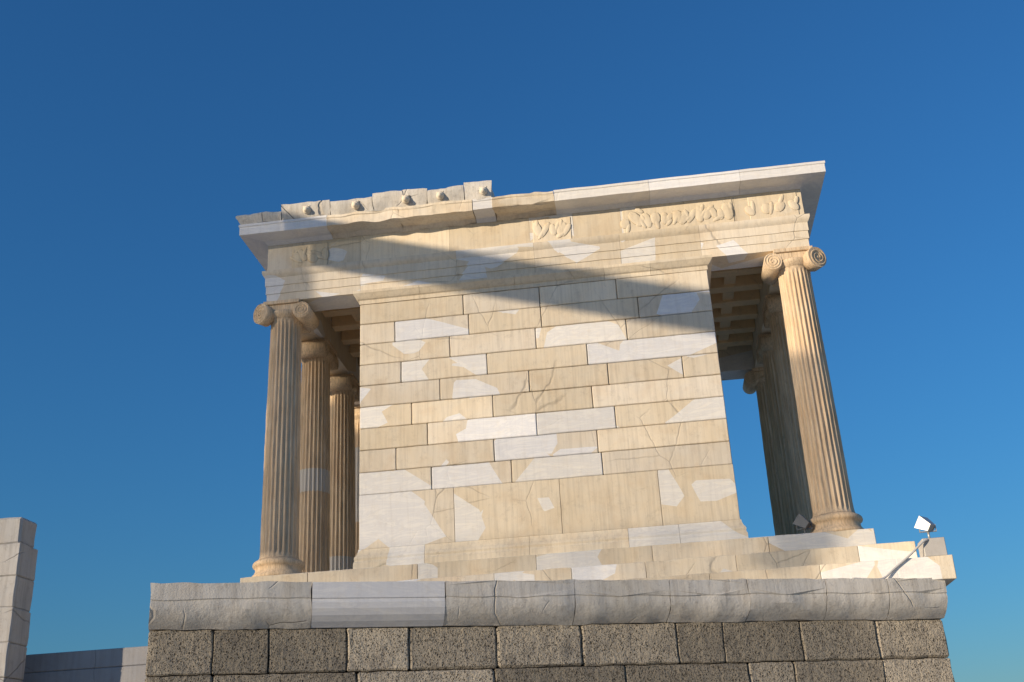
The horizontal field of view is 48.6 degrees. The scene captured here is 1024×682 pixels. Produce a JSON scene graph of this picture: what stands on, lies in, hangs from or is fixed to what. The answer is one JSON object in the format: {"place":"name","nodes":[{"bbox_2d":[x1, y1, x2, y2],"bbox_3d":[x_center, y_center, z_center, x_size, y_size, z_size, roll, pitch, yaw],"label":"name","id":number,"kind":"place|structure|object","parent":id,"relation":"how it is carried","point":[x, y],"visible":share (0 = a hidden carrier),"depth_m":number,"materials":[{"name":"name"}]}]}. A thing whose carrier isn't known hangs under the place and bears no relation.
{"place":"outdoors","nodes":[
{"label":"outdoors","id":0,"kind":"place"},
{"bbox_2d":[0,0,1023,681],"label":"sky","id":1,"kind":"structure","parent":0,"point":[135,135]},
{"bbox_2d":[145,619,954,681],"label":"stone block wall","id":2,"kind":"structure","parent":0,"point":[914,650],"depth_m":12.28,"materials":[{"name":"grey stone"}]},
{"bbox_2d":[310,581,444,632],"bbox_3d":[-1.483,2.918,12.277,1.607,0.440,1.297,-6,-23,6],"label":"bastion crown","id":3,"kind":"object","parent":2,"relation":"on","point":[391,604],"visible":0.86,"depth_m":11.91},
{"bbox_2d":[148,578,947,632],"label":"ledge molding","id":4,"kind":"structure","parent":2,"relation":"on","point":[214,607],"depth_m":12.44,"materials":[{"name":"grey stone"}]},
{"bbox_3d":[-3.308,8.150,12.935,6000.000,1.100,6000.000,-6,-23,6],"label":"ground","id":5,"kind":"structure","parent":0,"visible":0},
{"bbox_2d":[0,517,37,681],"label":"marble pier","id":6,"kind":"structure","parent":5,"relation":"on","point":[18,555],"depth_m":14.49,"materials":[{"name":"white stone"}]},
{"bbox_2d":[22,646,147,681],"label":"terrace wall","id":7,"kind":"structure","parent":5,"relation":"on","point":[127,664],"depth_m":14.89,"materials":[{"name":"stone"}]},
{"bbox_3d":[1.456,9.671,14.688,8.712,11.214,12.401,-6,-23,6],"label":"bastion","id":8,"kind":"object","parent":5,"relation":"on","visible":0},
{"bbox_2d":[240,528,956,585],"bbox_3d":[0.900,4.154,16.980,9.596,0.814,6.601,-6,-23,6],"label":"stepped base","id":9,"kind":"object","parent":8,"relation":"on","point":[858,553],"visible":0.16,"depth_m":14.26,"materials":[{"name":"stone"}]},
{"bbox_2d":[245,531,833,577],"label":"stylobate paving","id":10,"kind":"structure","parent":9,"relation":"on","point":[566,552],"depth_m":14.70,"materials":[{"name":"stone"}]},
{"bbox_2d":[252,298,318,576],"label":"column","id":11,"kind":"structure","parent":10,"relation":"on","point":[290,321],"depth_m":16.02,"materials":[{"name":"stone"}]},
{"bbox_2d":[299,339,338,572],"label":"column","id":12,"kind":"structure","parent":10,"relation":"on","point":[319,360],"depth_m":17.51,"materials":[{"name":"stone"}]},
{"bbox_2d":[329,373,360,570],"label":"column","id":13,"kind":"structure","parent":10,"relation":"on","point":[344,392],"depth_m":19.00,"materials":[{"name":"stone"}]},
{"bbox_2d":[354,405,360,554],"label":"column","id":14,"kind":"structure","parent":10,"relation":"on","point":[357,447],"depth_m":20.58,"materials":[{"name":"stone"}]},
{"bbox_2d":[353,254,747,568],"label":"wall moldings","id":15,"kind":"structure","parent":10,"relation":"on","point":[571,542],"depth_m":15.02,"materials":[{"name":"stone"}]},
{"bbox_2d":[262,189,809,404],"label":"entablature","id":16,"kind":"structure","parent":15,"relation":"on","point":[458,253],"depth_m":16.67,"materials":[{"name":"stone"}]},
{"bbox_2d":[326,191,556,238],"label":"cornice","id":17,"kind":"structure","parent":16,"relation":"on","point":[445,214],"depth_m":16.77,"materials":[{"name":"stone"}]},
{"bbox_2d":[239,160,825,270],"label":"cornice","id":18,"kind":"structure","parent":16,"relation":"on","point":[805,178],"depth_m":16.50,"materials":[{"name":"stone"}]},
{"bbox_2d":[236,180,494,224],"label":"sima blocks","id":19,"kind":"structure","parent":18,"relation":"on","point":[381,201],"depth_m":16.82,"materials":[{"name":"white stone"}]},
{"bbox_2d":[303,186,486,213],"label":"lion head spouts","id":20,"kind":"object","parent":19,"relation":"attached to","point":[355,205],"visible":1,"depth_m":16.72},
{"bbox_2d":[322,263,762,366],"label":"porch ceilings","id":21,"kind":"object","parent":16,"relation":"attached to","point":[735,296],"visible":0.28,"depth_m":18.65,"materials":[{"name":"stone"}]},
{"bbox_2d":[290,192,799,267],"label":"frieze reliefs","id":22,"kind":"object","parent":16,"relation":"attached to","point":[704,213],"visible":1,"depth_m":16.49,"materials":[{"name":"stone"}]},
{"bbox_2d":[359,270,739,549],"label":"cella walls","id":23,"kind":"structure","parent":15,"relation":"on","point":[500,414],"depth_m":15.60,"materials":[{"name":"stone"}]},
{"bbox_2d":[743,367,785,535],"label":"column","id":24,"kind":"structure","parent":10,"relation":"on","point":[754,380],"depth_m":19.86,"materials":[{"name":"stone"}]},
{"bbox_2d":[756,333,798,534],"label":"column","id":25,"kind":"structure","parent":10,"relation":"on","point":[765,357],"depth_m":18.34,"materials":[{"name":"stone"}]},
{"bbox_2d":[762,294,812,533],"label":"column","id":26,"kind":"structure","parent":10,"relation":"on","point":[773,315],"depth_m":16.87,"materials":[{"name":"stone"}]},
{"bbox_2d":[793,514,812,532],"bbox_3d":[3.759,2.386,14.621,0.217,0.299,0.187,-16,-26,27],"label":"floodlight","id":27,"kind":"object","parent":10,"relation":"on","point":[803,522],"visible":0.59,"depth_m":14.58,"materials":[{"name":"grey metal"}]},
{"bbox_2d":[761,246,863,532],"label":"column","id":28,"kind":"structure","parent":10,"relation":"on","point":[787,271],"depth_m":15.28,"materials":[{"name":"stone"}]},
{"bbox_2d":[852,516,947,578],"bbox_3d":[4.576,2.491,13.588,1.319,0.784,0.336,1,-24,-9],"label":"flood light","id":29,"kind":"object","parent":8,"relation":"on","point":[929,546],"visible":0.94,"depth_m":13.55,"materials":[{"name":"silver metal"}]}
]}

